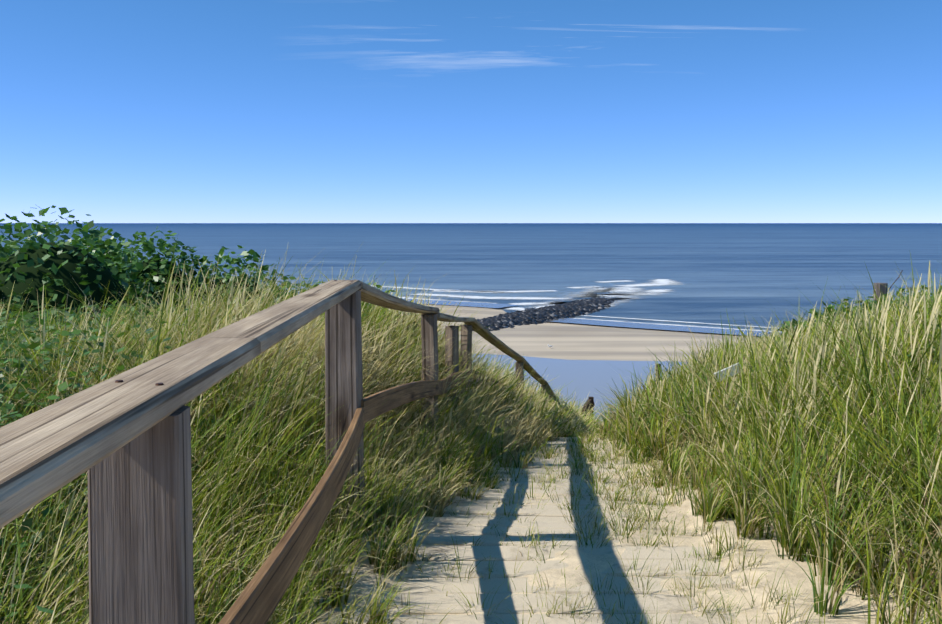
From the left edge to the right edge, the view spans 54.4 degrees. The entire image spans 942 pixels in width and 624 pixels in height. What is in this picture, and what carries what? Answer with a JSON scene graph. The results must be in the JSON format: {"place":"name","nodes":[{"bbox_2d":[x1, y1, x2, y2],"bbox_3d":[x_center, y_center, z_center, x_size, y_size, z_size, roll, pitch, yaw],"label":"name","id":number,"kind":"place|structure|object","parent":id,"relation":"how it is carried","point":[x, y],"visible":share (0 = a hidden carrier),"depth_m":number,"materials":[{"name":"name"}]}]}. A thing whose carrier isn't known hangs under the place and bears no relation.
{"place":"outdoors","nodes":[
{"label":"outdoors","id":0,"kind":"place"},
{"bbox_2d":[289,291,516,307],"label":"wet sand","id":1,"kind":"structure","parent":0,"point":[477,304],"depth_m":193.66,"materials":[{"name":"beige sand"}]},
{"bbox_2d":[0,223,941,336],"bbox_3d":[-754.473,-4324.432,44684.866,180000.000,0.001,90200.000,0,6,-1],"label":"sea water","id":2,"kind":"structure","parent":0,"point":[737,271],"depth_m":453.07,"materials":[{"name":"blue liquid"}]},
{"bbox_2d":[298,279,781,331],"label":"surf foam","id":3,"kind":"object","parent":2,"relation":"on","point":[598,292],"visible":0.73,"depth_m":221.19,"materials":[{"name":"white"}]},
{"bbox_2d":[0,418,941,623],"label":"dune ground","id":4,"kind":"structure","parent":0,"point":[771,561],"depth_m":3.21,"materials":[{"name":"beige sand"}]},
{"bbox_2d":[0,242,261,321],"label":"bush","id":5,"kind":"object","parent":4,"relation":"on","point":[65,273],"visible":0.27,"depth_m":9.18,"materials":[{"name":"green plant"}]},
{"bbox_2d":[0,204,302,322],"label":"rose bush leaves","id":6,"kind":"object","parent":4,"relation":"on","point":[100,250],"visible":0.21,"depth_m":10.21,"materials":[{"name":"green plant"}]},
{"bbox_2d":[87,291,557,623],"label":"rail posts","id":7,"kind":"object","parent":4,"relation":"on","point":[140,542],"visible":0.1,"depth_m":1.28,"materials":[{"name":"brown wood"}]},
{"bbox_2d":[0,280,562,528],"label":"top rail","id":8,"kind":"object","parent":7,"relation":"on","point":[46,452],"visible":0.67,"depth_m":1.22,"materials":[{"name":"brown wood"}]},
{"bbox_2d":[115,280,351,385],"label":"rail nails","id":9,"kind":"object","parent":8,"relation":"in","point":[121,381],"visible":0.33,"depth_m":1.30,"materials":[{"name":"black metal"}]},
{"bbox_2d":[218,370,525,623],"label":"rails","id":10,"kind":"object","parent":7,"relation":"attached to","point":[257,601],"visible":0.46,"depth_m":2.25,"materials":[{"name":"brown wood"}]},
{"bbox_2d":[0,234,941,623],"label":"marram grass","id":11,"kind":"structure","parent":4,"relation":"on","point":[766,428],"depth_m":4.00,"materials":[{"name":"green plant"}]},
{"bbox_2d":[715,363,741,380],"bbox_3d":[1.842,0.433,6.556,0.212,0.147,0.012,0,6,-1],"label":"white sign board","id":12,"kind":"object","parent":11,"relation":"on","point":[727,368],"visible":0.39,"depth_m":6.55,"materials":[{"name":"white"}]},
{"bbox_2d":[0,276,941,623],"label":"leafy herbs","id":13,"kind":"object","parent":4,"relation":"on","point":[6,366],"visible":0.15,"depth_m":4.41,"materials":[{"name":"green plant"}]},
{"bbox_2d":[386,437,735,623],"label":"boardwalk planks","id":14,"kind":"object","parent":4,"relation":"on","point":[550,519],"visible":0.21,"depth_m":3.45,"materials":[{"name":"beige wood"}]},
{"bbox_2d":[400,437,775,623],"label":"sand drift","id":15,"kind":"object","parent":14,"relation":"on","point":[575,559],"visible":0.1,"depth_m":3.42,"materials":[{"name":"beige sand"}]},
{"bbox_2d":[580,397,594,417],"bbox_3d":[3.196,3.603,27.285,0.183,1.900,2.038,4,7,33],"label":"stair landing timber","id":16,"kind":"object","parent":4,"relation":"on","point":[590,400],"visible":0.21,"depth_m":27.74,"materials":[{"name":"brown wood"}]},
{"bbox_2d":[655,364,660,383],"bbox_3d":[2.063,1.084,10.140,0.050,1.028,0.045,0,6,-1],"label":"stake","id":17,"kind":"object","parent":4,"relation":"on","point":[658,372],"visible":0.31,"depth_m":10.08,"materials":[{"name":"brown wood"}]},
{"bbox_2d":[873,283,887,300],"bbox_3d":[4.501,0.266,10.102,0.146,1.175,0.120,0,6,-1],"label":"dune post","id":18,"kind":"object","parent":4,"relation":"on","point":[882,289],"visible":0.17,"depth_m":10.00,"materials":[{"name":"grey wood"}]},
{"bbox_2d":[0,0,941,222],"label":"sky","id":19,"kind":"structure","parent":0,"point":[112,111],"materials":[{"name":"blue"}]},
{"bbox_2d":[369,303,764,361],"bbox_3d":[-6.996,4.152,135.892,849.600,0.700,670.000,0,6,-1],"label":"beach sand","id":20,"kind":"structure","parent":0,"point":[570,341],"depth_m":132.55,"materials":[{"name":"beige sand"}]},
{"bbox_2d":[454,297,617,330],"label":"groyne stones","id":21,"kind":"object","parent":20,"relation":"on","point":[547,314],"visible":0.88,"depth_m":167.64,"materials":[{"name":"grey stone"}]},
{"bbox_2d":[472,353,690,422],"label":"tide pool water","id":22,"kind":"structure","parent":0,"point":[585,377],"depth_m":102.73,"materials":[{"name":"blue liquid"}]},
{"bbox_2d":[549,318,781,336],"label":"shallow water","id":23,"kind":"structure","parent":0,"point":[639,325],"depth_m":152.50,"materials":[{"name":"blue liquid"}]}
]}

